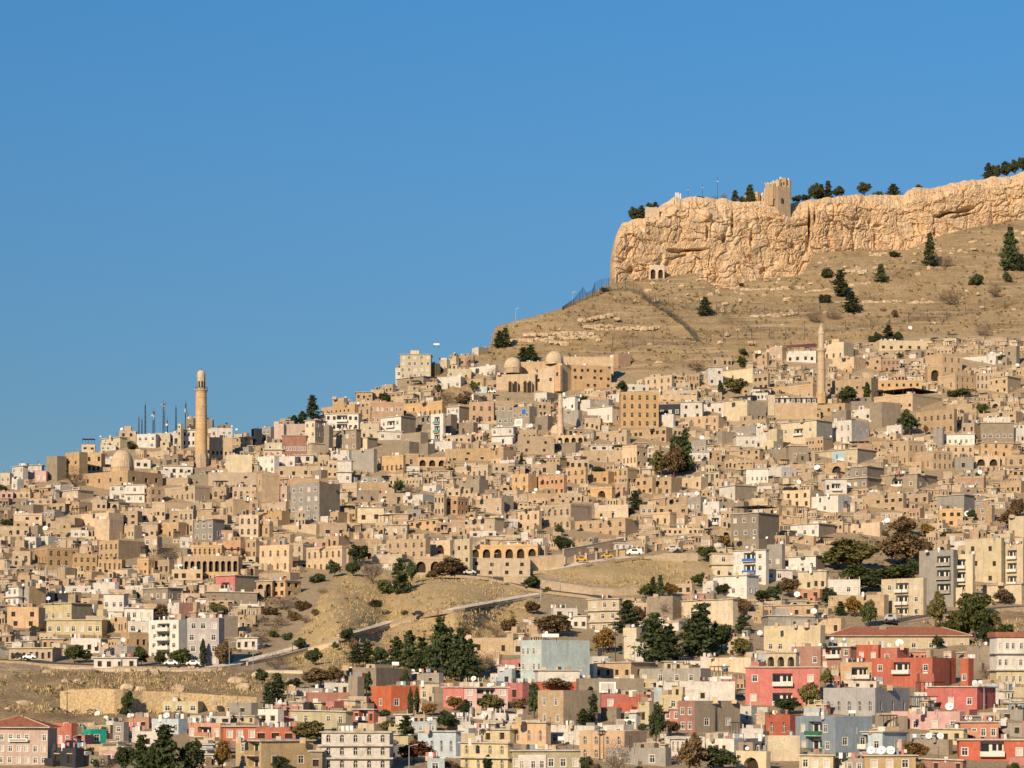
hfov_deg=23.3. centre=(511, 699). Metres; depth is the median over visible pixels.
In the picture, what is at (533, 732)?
painted house
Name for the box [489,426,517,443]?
painted house
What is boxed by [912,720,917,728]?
window
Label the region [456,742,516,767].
painted house
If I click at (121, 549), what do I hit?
stone house
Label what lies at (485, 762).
cypress tree
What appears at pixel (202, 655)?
cypress tree
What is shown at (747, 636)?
stone house
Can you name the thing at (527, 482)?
stone house
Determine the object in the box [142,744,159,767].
evergreen tree
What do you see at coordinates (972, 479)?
stone house
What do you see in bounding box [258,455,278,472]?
painted house
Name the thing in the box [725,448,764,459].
stone house
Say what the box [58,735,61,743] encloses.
window
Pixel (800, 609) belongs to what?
painted house
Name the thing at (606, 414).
painted house
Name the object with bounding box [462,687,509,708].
painted house
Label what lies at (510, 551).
arcade
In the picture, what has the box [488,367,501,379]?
bare tree
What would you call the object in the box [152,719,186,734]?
painted house
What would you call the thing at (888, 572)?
broadleaf tree
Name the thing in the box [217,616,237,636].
concrete house
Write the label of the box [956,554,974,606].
painted house
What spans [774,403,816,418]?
stone house
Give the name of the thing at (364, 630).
road
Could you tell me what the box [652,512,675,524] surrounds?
stone house
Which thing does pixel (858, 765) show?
window
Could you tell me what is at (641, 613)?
autumn tree
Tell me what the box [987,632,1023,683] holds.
painted house
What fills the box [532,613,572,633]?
autumn tree
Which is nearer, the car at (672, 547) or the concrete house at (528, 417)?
the car at (672, 547)
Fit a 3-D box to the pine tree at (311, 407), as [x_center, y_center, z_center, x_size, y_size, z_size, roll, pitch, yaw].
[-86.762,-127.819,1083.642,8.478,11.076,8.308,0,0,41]
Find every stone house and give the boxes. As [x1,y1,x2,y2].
[0,526,28,536]
[13,513,42,525]
[46,518,82,528]
[60,489,94,500]
[72,551,97,571]
[81,512,122,526]
[82,439,95,453]
[88,453,104,471]
[94,519,122,540]
[97,556,125,572]
[98,540,144,559]
[106,617,130,632]
[116,632,147,647]
[134,558,154,574]
[151,559,173,574]
[159,522,186,537]
[165,485,209,502]
[172,569,202,579]
[207,435,231,459]
[208,472,256,485]
[223,537,245,553]
[226,499,248,515]
[239,510,262,536]
[254,474,279,501]
[258,510,289,526]
[258,539,292,571]
[259,572,299,579]
[274,580,300,596]
[282,524,318,534]
[306,546,346,571]
[319,523,347,535]
[321,404,359,414]
[372,554,406,562]
[381,455,405,473]
[386,534,429,556]
[408,518,441,531]
[413,557,442,575]
[418,455,446,466]
[430,540,452,554]
[445,448,488,460]
[446,497,468,514]
[455,464,491,475]
[465,517,505,531]
[466,638,517,658]
[473,558,530,576]
[476,494,503,513]
[477,402,494,423]
[489,446,513,462]
[510,473,536,491]
[518,436,553,453]
[518,508,541,529]
[527,489,558,504]
[537,475,566,492]
[538,690,596,724]
[540,503,591,529]
[566,466,587,483]
[575,518,638,536]
[588,471,613,483]
[591,486,614,498]
[595,505,628,517]
[613,468,636,482]
[622,445,647,467]
[630,427,671,441]
[636,477,655,493]
[645,374,673,389]
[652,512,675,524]
[656,477,681,493]
[659,393,696,404]
[662,528,697,534]
[680,415,726,430]
[682,477,707,489]
[707,657,754,672]
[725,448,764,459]
[727,630,752,655]
[774,383,816,396]
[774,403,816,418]
[783,490,823,507]
[805,436,832,450]
[817,403,850,415]
[817,618,845,633]
[824,339,853,358]
[828,594,888,615]
[833,356,865,372]
[834,377,877,401]
[850,522,882,536]
[862,493,906,511]
[878,380,921,395]
[915,450,951,470]
[938,374,973,389]
[939,444,974,459]
[939,505,962,526]
[956,473,985,488]
[973,456,999,466]
[974,442,1012,456]
[975,505,994,521]
[978,411,1022,423]
[989,376,1021,393]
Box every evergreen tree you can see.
[112,746,135,767]
[121,690,134,710]
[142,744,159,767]
[177,738,205,767]
[255,668,268,683]
[270,755,290,767]
[284,678,303,686]
[293,637,306,648]
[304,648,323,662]
[325,559,342,576]
[339,627,355,638]
[345,560,361,575]
[347,544,368,565]
[362,671,372,695]
[373,646,388,663]
[379,709,391,716]
[392,480,404,492]
[399,669,409,685]
[405,560,417,581]
[421,642,436,672]
[436,710,458,729]
[520,575,539,586]
[527,681,539,717]
[551,535,572,548]
[554,523,564,531]
[579,756,592,767]
[615,380,626,388]
[628,206,638,219]
[632,209,642,218]
[648,701,665,741]
[669,433,683,471]
[700,745,740,767]
[711,623,735,653]
[715,583,731,592]
[754,590,768,601]
[766,585,782,599]
[772,697,801,710]
[791,195,801,201]
[802,194,810,200]
[808,183,822,198]
[820,587,837,602]
[832,186,844,195]
[836,386,857,402]
[854,573,881,591]
[857,182,872,195]
[859,567,875,574]
[874,332,883,340]
[892,562,918,577]
[893,331,903,339]
[896,409,921,434]
[932,635,944,648]
[965,510,976,517]
[977,622,995,641]
[990,165,1002,176]
[995,623,1013,631]
[1001,161,1012,175]
[1010,159,1020,174]
[1018,157,1023,171]
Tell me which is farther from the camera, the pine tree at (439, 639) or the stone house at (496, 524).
the stone house at (496, 524)
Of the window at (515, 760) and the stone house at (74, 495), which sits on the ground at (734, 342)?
the stone house at (74, 495)
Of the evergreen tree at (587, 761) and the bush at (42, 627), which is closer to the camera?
the evergreen tree at (587, 761)
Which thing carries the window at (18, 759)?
in the school
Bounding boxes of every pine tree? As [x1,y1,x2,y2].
[129,734,150,767]
[138,724,183,767]
[260,683,275,703]
[264,673,289,701]
[306,395,322,419]
[346,645,367,663]
[360,641,377,663]
[381,636,404,664]
[388,557,414,593]
[396,630,417,668]
[397,715,417,739]
[410,636,428,672]
[422,616,454,674]
[445,627,454,665]
[445,627,477,679]
[461,638,485,678]
[490,330,505,346]
[501,327,513,346]
[516,347,533,360]
[518,454,523,466]
[523,344,538,360]
[608,599,643,631]
[626,490,643,509]
[627,612,679,661]
[638,205,644,218]
[649,625,687,660]
[650,576,656,594]
[655,574,667,595]
[675,436,689,472]
[677,618,697,655]
[680,603,720,655]
[681,428,694,472]
[695,297,715,314]
[731,190,741,201]
[734,614,755,632]
[743,185,754,201]
[745,184,756,201]
[812,184,827,198]
[822,180,833,197]
[831,269,849,296]
[833,601,846,615]
[837,291,864,312]
[873,263,888,281]
[882,325,896,339]
[883,184,901,194]
[921,232,938,265]
[979,162,995,179]
[998,226,1023,270]
[1013,254,1023,269]
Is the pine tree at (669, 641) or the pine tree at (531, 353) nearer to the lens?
the pine tree at (669, 641)
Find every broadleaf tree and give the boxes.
[63,644,83,662]
[77,649,93,662]
[133,645,149,664]
[154,651,167,664]
[167,648,191,664]
[207,602,225,612]
[289,720,324,738]
[378,720,395,729]
[469,381,478,392]
[478,693,505,709]
[637,583,654,598]
[648,450,669,476]
[690,572,705,586]
[696,546,717,561]
[722,378,748,393]
[731,637,752,655]
[736,355,747,368]
[796,682,821,703]
[820,551,846,569]
[820,668,833,687]
[826,537,881,565]
[838,563,871,578]
[858,599,877,626]
[863,564,910,578]
[907,559,918,566]
[926,590,946,626]
[940,619,956,629]
[945,611,961,619]
[953,593,993,606]
[954,592,991,640]
[955,625,970,633]
[975,403,988,411]
[989,611,1001,627]
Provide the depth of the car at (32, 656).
657.94 m
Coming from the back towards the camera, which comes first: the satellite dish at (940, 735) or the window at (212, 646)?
the window at (212, 646)
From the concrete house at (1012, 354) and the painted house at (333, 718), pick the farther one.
the concrete house at (1012, 354)
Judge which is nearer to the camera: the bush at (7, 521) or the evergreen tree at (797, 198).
the bush at (7, 521)
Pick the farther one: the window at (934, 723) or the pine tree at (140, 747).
the window at (934, 723)
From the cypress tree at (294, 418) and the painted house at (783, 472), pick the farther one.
the cypress tree at (294, 418)
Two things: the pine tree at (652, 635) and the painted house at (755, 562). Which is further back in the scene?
the painted house at (755, 562)
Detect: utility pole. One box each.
[596,726,603,759]
[615,625,615,661]
[712,703,718,731]
[899,583,903,620]
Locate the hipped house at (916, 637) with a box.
[825,626,972,649]
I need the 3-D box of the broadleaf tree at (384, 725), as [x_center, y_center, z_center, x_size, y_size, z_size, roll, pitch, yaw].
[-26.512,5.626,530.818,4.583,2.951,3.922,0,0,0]
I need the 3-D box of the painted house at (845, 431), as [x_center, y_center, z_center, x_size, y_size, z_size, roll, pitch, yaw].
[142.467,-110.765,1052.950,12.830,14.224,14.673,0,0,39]
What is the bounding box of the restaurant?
[873,388,939,410]
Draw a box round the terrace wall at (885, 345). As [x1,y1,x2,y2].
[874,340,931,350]
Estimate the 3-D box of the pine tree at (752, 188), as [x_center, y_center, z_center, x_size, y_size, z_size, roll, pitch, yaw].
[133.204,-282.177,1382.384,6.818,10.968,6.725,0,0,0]
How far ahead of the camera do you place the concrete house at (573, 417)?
1074.37 m
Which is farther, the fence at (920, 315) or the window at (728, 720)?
the fence at (920, 315)
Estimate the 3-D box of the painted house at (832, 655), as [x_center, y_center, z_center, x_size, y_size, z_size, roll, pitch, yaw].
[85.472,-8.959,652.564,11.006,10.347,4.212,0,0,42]
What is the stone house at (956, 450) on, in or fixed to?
on the ground at (734, 342)
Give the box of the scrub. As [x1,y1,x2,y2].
[1,223,1023,714]
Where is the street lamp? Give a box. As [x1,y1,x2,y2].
[492,553,497,583]
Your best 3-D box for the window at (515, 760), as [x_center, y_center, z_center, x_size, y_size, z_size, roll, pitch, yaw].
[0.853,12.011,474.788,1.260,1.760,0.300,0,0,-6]
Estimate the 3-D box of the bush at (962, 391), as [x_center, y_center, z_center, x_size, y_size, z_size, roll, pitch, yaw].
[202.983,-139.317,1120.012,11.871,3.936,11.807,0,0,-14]
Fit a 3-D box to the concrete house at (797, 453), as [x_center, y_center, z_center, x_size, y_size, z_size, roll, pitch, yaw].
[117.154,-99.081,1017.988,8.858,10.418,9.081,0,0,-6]
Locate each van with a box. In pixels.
[626,549,641,554]
[883,614,896,620]
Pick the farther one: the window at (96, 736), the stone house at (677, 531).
the stone house at (677, 531)
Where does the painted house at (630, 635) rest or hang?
on the ground at (734, 342)
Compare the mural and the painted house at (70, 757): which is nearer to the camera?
the painted house at (70, 757)
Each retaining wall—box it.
[60,688,256,713]
[504,575,639,595]
[528,554,563,570]
[562,538,623,557]
[624,534,693,543]
[653,553,697,560]
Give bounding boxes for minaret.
[193,369,208,466]
[816,323,825,403]
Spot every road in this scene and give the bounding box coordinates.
[0,659,216,669]
[205,593,541,668]
[432,574,607,598]
[530,555,682,573]
[883,606,1023,626]
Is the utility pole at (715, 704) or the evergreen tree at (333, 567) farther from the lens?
the evergreen tree at (333, 567)
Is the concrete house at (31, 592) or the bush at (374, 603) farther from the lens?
the concrete house at (31, 592)
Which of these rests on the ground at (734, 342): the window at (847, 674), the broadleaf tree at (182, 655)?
the broadleaf tree at (182, 655)
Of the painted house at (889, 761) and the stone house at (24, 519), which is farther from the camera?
the stone house at (24, 519)
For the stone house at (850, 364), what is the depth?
1163.09 m
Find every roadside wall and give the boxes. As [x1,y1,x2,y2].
[48,666,217,672]
[246,640,339,664]
[265,670,303,673]
[367,596,539,633]
[906,609,1023,623]
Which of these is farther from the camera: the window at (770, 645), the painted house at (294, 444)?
the painted house at (294, 444)
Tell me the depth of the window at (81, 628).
713.91 m
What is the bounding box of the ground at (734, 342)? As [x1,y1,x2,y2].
[0,220,1023,767]
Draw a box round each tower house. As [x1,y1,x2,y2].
[2,586,24,605]
[65,450,87,479]
[152,502,164,519]
[893,440,924,464]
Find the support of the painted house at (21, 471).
on the ground at (734, 342)
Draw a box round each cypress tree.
[199,638,206,665]
[291,415,298,423]
[298,411,307,423]
[407,687,413,713]
[414,687,419,713]
[460,699,469,712]
[482,755,492,767]
[587,686,598,721]
[717,381,723,392]
[863,382,870,396]
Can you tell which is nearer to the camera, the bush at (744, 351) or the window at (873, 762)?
the window at (873, 762)
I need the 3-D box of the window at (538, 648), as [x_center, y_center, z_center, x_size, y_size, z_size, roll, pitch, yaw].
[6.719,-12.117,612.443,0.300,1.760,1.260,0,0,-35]
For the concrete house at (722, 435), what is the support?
on the ground at (734, 342)
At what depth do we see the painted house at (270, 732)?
518.30 m
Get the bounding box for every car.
[11,653,24,657]
[22,654,37,658]
[164,660,178,664]
[186,660,200,665]
[412,611,423,615]
[463,570,476,573]
[576,557,586,560]
[601,553,613,557]
[665,546,680,549]
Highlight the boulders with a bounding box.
[4,228,1023,710]
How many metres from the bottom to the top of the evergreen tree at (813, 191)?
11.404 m
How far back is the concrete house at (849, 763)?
476.65 m
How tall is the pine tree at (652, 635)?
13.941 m
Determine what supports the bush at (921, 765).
on the ground at (734, 342)
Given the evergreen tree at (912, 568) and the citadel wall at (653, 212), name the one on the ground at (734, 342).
the evergreen tree at (912, 568)
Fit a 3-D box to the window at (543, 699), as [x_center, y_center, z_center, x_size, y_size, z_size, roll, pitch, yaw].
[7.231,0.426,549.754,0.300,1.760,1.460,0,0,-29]
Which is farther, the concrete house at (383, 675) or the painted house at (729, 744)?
the concrete house at (383, 675)
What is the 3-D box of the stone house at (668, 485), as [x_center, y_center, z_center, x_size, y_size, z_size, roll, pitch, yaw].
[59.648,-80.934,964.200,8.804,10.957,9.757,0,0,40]
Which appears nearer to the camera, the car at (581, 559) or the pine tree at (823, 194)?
the car at (581, 559)
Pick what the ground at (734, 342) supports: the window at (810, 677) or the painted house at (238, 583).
the painted house at (238, 583)
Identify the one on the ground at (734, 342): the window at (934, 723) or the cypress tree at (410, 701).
the cypress tree at (410, 701)
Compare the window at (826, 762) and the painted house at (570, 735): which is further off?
the painted house at (570, 735)
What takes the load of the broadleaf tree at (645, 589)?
on the ground at (734, 342)
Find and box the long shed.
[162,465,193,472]
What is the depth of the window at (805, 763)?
475.80 m
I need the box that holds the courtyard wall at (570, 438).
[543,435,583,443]
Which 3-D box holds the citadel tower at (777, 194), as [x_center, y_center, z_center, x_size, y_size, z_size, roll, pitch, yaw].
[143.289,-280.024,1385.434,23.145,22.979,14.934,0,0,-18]
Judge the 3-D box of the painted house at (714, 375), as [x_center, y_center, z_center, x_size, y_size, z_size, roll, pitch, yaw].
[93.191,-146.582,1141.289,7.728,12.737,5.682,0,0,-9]
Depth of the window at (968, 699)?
568.76 m
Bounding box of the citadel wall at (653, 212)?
[645,208,659,219]
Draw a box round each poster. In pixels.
[515,419,521,425]
[599,682,615,692]
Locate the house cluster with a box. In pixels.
[0,334,1023,767]
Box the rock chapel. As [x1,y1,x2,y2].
[648,265,664,278]
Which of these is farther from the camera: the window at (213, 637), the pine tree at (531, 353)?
the pine tree at (531, 353)
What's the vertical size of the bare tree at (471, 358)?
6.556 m
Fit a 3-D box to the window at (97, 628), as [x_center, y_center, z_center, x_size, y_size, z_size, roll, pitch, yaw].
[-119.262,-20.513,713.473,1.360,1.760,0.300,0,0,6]
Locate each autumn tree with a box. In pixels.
[154,604,168,619]
[213,738,231,767]
[214,640,233,663]
[300,667,331,684]
[328,665,343,681]
[397,740,435,761]
[420,704,436,715]
[433,556,467,574]
[446,696,462,710]
[510,697,527,708]
[524,600,540,613]
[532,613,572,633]
[542,677,569,688]
[590,627,614,650]
[633,605,645,620]
[663,720,680,731]
[664,445,685,476]
[664,582,679,595]
[672,732,708,767]
[717,535,730,547]
[737,597,753,613]
[777,577,801,597]
[843,595,862,616]
[875,531,922,563]
[888,516,917,533]
[899,741,929,756]
[917,538,933,560]
[919,523,934,534]
[992,588,1013,604]
[996,506,1021,528]
[1010,498,1023,513]
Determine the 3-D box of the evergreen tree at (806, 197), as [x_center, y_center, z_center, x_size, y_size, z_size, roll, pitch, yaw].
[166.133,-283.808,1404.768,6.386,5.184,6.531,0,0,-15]
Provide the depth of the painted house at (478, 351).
1189.41 m
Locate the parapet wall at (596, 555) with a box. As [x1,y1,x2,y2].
[564,539,689,563]
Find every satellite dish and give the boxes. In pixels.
[867,747,874,754]
[877,746,885,754]
[886,746,894,754]
[895,639,902,645]
[926,733,931,741]
[937,733,943,738]
[945,703,953,710]
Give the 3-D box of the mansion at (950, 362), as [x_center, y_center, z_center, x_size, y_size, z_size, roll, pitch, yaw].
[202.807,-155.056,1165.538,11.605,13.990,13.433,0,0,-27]
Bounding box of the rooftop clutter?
[1,177,1023,762]
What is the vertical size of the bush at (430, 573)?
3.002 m
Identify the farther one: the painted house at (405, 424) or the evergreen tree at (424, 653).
the painted house at (405, 424)
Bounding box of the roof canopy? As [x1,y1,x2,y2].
[786,343,815,350]
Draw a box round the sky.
[0,0,1023,472]
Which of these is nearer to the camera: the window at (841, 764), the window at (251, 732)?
the window at (841, 764)
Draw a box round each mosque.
[82,450,162,489]
[550,394,565,434]
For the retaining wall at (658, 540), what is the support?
on the ground at (734, 342)
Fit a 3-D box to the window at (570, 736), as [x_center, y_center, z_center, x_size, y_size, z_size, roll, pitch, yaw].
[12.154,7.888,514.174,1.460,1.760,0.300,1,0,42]
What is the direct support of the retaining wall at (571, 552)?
on the ground at (734, 342)
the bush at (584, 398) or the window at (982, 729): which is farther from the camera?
the bush at (584, 398)
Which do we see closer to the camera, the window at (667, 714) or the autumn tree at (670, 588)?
the window at (667, 714)
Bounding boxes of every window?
[7,756,11,762]
[8,745,12,751]
[16,757,20,763]
[24,745,28,750]
[25,757,29,763]
[33,757,37,763]
[41,746,45,752]
[42,734,46,740]
[56,626,60,631]
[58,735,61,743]
[64,626,68,631]
[67,753,71,762]
[79,626,83,631]
[94,734,99,741]
[95,626,99,631]
[129,660,133,665]
[164,705,170,710]
[176,705,182,710]
[189,634,193,640]
[190,645,195,651]
[190,705,195,710]
[191,623,195,628]
[199,634,204,640]
[200,623,205,628]
[210,657,215,663]
[211,623,216,628]
[211,634,215,640]
[211,645,216,651]
[214,729,218,736]
[227,730,232,737]
[237,730,242,736]
[240,759,243,767]
[249,730,254,737]
[257,732,265,737]
[271,732,279,737]
[285,732,291,737]
[292,714,296,720]
[298,755,304,763]
[303,715,307,721]
[339,760,344,767]
[353,735,357,742]
[366,735,371,742]
[380,735,384,742]
[394,698,399,705]
[466,689,472,695]
[485,732,490,739]
[499,732,504,739]
[500,689,505,695]
[513,758,517,766]
[519,760,524,767]
[531,760,535,767]
[537,647,540,654]
[539,760,544,767]
[542,698,545,705]
[548,758,553,766]
[552,733,556,741]
[560,758,566,766]
[568,734,572,741]
[572,758,578,766]
[649,754,654,762]
[665,711,669,718]
[674,674,678,680]
[680,707,683,714]
[680,722,684,729]
[688,674,692,680]
[688,722,691,729]
[700,692,704,697]
[704,718,709,725]
[726,718,730,725]
[750,694,755,700]
[752,675,757,681]
[768,643,772,649]
[802,759,808,767]
[807,674,813,681]
[812,656,816,662]
[812,759,817,767]
[823,759,829,767]
[839,762,844,767]
[842,737,847,745]
[845,672,850,678]
[856,763,861,767]
[860,737,865,743]
[870,759,877,767]
[873,740,878,748]
[877,664,882,670]
[886,759,893,767]
[895,740,898,748]
[901,759,908,767]
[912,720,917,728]
[932,721,937,727]
[948,697,953,704]
[961,747,968,755]
[966,697,971,704]
[981,728,985,736]
[991,728,995,735]
[999,642,1002,649]
[1005,642,1009,649]
[1011,642,1015,649]
[1016,747,1022,755]
[1018,675,1022,682]
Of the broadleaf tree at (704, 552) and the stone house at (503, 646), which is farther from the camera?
the broadleaf tree at (704, 552)
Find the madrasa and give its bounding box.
[496,348,630,392]
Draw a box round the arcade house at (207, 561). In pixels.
[183,545,242,577]
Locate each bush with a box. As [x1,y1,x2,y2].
[0,484,7,489]
[0,518,13,524]
[38,624,46,630]
[92,759,98,766]
[102,632,110,638]
[117,707,129,714]
[127,444,137,448]
[251,630,267,640]
[256,615,271,625]
[262,607,278,614]
[267,630,279,636]
[270,594,294,607]
[272,616,289,624]
[281,632,293,639]
[287,611,301,619]
[294,600,311,609]
[298,615,310,621]
[309,573,325,582]
[311,609,319,613]
[317,587,328,593]
[332,641,338,647]
[349,638,356,647]
[369,599,382,607]
[377,579,392,593]
[378,393,390,400]
[425,570,437,577]
[434,384,441,390]
[445,760,460,767]
[454,391,471,402]
[462,627,470,632]
[478,618,486,625]
[500,618,517,630]
[542,586,550,591]
[576,708,590,724]
[578,395,588,399]
[589,763,601,767]
[591,466,604,470]
[637,723,645,729]
[738,349,747,354]
[807,310,821,321]
[818,294,831,302]
[821,268,833,276]
[868,335,875,341]
[872,191,882,194]
[889,251,900,256]
[891,309,898,316]
[916,762,926,767]
[941,531,962,536]
[947,390,956,396]
[954,388,975,395]
[968,273,983,284]
[978,663,989,676]
[1002,270,1012,281]
[1006,762,1019,767]
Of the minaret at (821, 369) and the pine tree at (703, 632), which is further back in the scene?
the minaret at (821, 369)
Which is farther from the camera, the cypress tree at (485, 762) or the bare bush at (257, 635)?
the bare bush at (257, 635)
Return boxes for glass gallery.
[775,397,817,402]
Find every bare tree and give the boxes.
[62,465,83,484]
[99,755,116,767]
[151,543,180,559]
[262,651,291,669]
[361,558,383,580]
[403,484,414,491]
[436,390,455,400]
[465,356,473,366]
[474,650,492,674]
[485,651,496,668]
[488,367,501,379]
[491,626,502,636]
[601,740,632,767]
[658,600,682,613]
[688,359,704,369]
[826,306,841,319]
[937,253,952,265]
[937,290,961,304]
[974,325,991,335]
[988,283,1002,296]
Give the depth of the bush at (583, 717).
541.21 m
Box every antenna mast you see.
[151,411,155,433]
[161,401,165,432]
[175,407,176,432]
[185,403,186,428]
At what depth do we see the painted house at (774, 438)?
1034.01 m
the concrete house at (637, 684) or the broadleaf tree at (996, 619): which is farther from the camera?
the broadleaf tree at (996, 619)
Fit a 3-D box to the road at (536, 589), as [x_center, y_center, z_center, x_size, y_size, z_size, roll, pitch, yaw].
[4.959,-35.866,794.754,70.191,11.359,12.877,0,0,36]
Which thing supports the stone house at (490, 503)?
on the ground at (734, 342)
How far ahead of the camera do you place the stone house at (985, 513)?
912.95 m
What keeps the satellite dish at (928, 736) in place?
on the concrete house at (943, 746)
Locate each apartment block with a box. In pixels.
[149,616,186,657]
[187,618,223,665]
[290,482,339,521]
[431,413,444,440]
[521,640,589,684]
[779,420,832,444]
[881,578,926,615]
[965,538,1004,583]
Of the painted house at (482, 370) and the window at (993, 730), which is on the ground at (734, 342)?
the painted house at (482, 370)
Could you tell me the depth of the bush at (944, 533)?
882.85 m
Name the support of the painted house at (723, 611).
on the ground at (734, 342)
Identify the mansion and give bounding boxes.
[34,547,77,566]
[324,413,362,430]
[370,402,403,423]
[404,401,447,414]
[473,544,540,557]
[596,429,630,444]
[619,392,658,427]
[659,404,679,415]
[916,406,956,432]
[925,353,961,373]
[925,366,942,381]
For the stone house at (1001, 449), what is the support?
on the ground at (734, 342)
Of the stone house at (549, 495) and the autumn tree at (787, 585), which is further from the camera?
the stone house at (549, 495)
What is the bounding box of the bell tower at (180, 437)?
[177,424,183,449]
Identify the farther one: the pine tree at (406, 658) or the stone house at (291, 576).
the stone house at (291, 576)
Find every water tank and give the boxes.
[542,634,558,641]
[558,736,563,745]
[624,719,634,723]
[720,676,731,680]
[848,710,855,715]
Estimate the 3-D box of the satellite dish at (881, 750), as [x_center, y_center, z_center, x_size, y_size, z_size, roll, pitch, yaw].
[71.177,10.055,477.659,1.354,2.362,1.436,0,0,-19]
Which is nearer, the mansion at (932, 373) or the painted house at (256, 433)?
the painted house at (256, 433)
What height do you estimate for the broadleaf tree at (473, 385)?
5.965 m
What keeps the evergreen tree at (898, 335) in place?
on the ground at (734, 342)
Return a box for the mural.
[833,452,843,460]
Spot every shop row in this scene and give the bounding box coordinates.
[7,647,63,661]
[92,657,139,667]
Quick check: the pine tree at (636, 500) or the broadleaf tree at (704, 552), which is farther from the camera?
the pine tree at (636, 500)
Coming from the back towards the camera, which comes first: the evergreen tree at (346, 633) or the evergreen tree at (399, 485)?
the evergreen tree at (399, 485)
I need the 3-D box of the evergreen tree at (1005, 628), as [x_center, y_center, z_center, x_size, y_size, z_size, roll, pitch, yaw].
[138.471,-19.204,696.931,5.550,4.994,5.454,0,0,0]
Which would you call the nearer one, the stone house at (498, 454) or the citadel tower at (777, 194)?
the stone house at (498, 454)
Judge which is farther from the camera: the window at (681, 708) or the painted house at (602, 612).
the painted house at (602, 612)
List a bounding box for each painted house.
[7,603,44,627]
[11,465,27,479]
[35,471,47,481]
[41,603,93,619]
[44,747,83,767]
[46,619,108,634]
[51,723,76,746]
[71,638,101,652]
[83,729,106,743]
[87,582,118,593]
[102,437,128,448]
[102,593,129,610]
[123,484,147,502]
[123,607,155,620]
[135,731,157,748]
[137,434,158,447]
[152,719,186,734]
[162,701,202,712]
[168,602,192,614]
[183,429,194,446]
[189,723,225,739]
[216,575,260,591]
[221,725,259,740]
[226,455,251,472]
[232,739,315,767]
[251,428,261,445]
[256,727,295,738]
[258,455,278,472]
[258,709,283,723]
[274,424,286,442]
[279,479,289,500]
[281,435,308,455]
[287,709,355,727]
[304,420,327,442]
[306,692,348,701]
[318,731,396,767]
[336,460,353,482]
[352,709,381,722]
[356,507,384,522]
[361,437,378,448]
[371,686,419,710]
[381,415,416,433]
[399,350,432,378]
[403,494,433,505]
[415,730,463,757]
[426,717,472,720]
[441,686,468,708]
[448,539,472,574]
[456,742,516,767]
[457,393,486,403]
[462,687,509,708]
[469,365,497,376]
[472,347,488,355]
[478,728,517,741]
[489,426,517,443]
[505,683,529,700]
[509,721,553,745]
[509,749,582,767]
[518,755,545,767]
[533,670,581,689]
[551,725,598,744]
[562,396,578,410]
[568,615,589,628]
[579,730,646,758]
[584,598,624,631]
[586,406,618,422]
[592,662,659,677]
[613,690,649,711]
[623,628,641,659]
[638,621,686,630]
[638,702,653,724]
[662,708,677,721]
[678,681,734,700]
[678,701,739,732]
[679,401,704,417]
[681,598,738,624]
[705,367,723,385]
[706,738,742,754]
[707,553,732,575]
[711,575,760,598]
[718,485,757,499]
[723,368,755,382]
[733,549,770,584]
[736,742,770,767]
[744,666,821,705]
[745,468,769,483]
[759,429,782,449]
[762,604,819,615]
[763,652,801,666]
[764,619,824,651]
[765,735,799,760]
[766,714,800,734]
[768,466,796,477]
[786,351,816,362]
[787,555,824,570]
[790,523,835,536]
[791,646,822,666]
[795,716,871,753]
[796,570,830,588]
[797,754,835,767]
[812,495,851,512]
[814,448,875,463]
[821,479,847,493]
[822,646,858,667]
[828,577,859,594]
[832,420,868,443]
[835,662,871,682]
[855,645,880,660]
[855,754,918,767]
[857,731,908,753]
[872,657,955,686]
[881,648,908,657]
[891,711,964,729]
[918,758,969,767]
[924,686,997,710]
[927,728,969,744]
[944,433,975,444]
[953,721,1000,737]
[955,738,1023,760]
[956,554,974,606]
[961,658,973,685]
[962,355,997,364]
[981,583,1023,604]
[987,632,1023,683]
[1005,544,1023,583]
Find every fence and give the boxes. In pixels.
[562,278,641,309]
[612,326,804,350]
[642,292,698,341]
[649,292,820,316]
[825,295,1021,331]
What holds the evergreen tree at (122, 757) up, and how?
on the ground at (734, 342)
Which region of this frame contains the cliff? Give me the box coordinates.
[610,171,1023,288]
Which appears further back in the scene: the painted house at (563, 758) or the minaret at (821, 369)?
the minaret at (821, 369)
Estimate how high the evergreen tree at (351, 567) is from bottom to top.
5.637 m
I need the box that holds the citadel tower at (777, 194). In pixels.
[745,178,790,216]
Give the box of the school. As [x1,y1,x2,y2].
[0,715,60,764]
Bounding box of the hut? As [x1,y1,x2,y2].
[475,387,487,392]
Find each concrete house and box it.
[23,580,45,604]
[47,456,65,480]
[100,646,136,656]
[113,722,128,742]
[138,587,184,600]
[194,518,224,540]
[205,591,258,602]
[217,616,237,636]
[226,702,257,714]
[288,688,326,695]
[333,429,361,449]
[344,664,411,685]
[348,676,363,695]
[352,449,376,472]
[382,441,418,453]
[397,376,428,388]
[401,432,427,443]
[412,673,442,682]
[456,475,487,493]
[512,406,536,428]
[564,410,581,425]
[576,678,643,701]
[603,743,671,766]
[639,668,709,681]
[647,596,682,619]
[689,440,707,450]
[712,428,733,443]
[729,505,780,544]
[732,539,767,549]
[760,608,828,627]
[767,544,784,568]
[784,445,808,461]
[823,688,909,715]
[835,758,863,767]
[843,466,885,487]
[870,402,900,426]
[880,473,938,488]
[908,739,952,754]
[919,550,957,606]
[936,494,975,516]
[967,646,989,670]
[978,422,1014,442]
[998,722,1022,736]
[1002,346,1019,365]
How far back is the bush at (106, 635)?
704.17 m

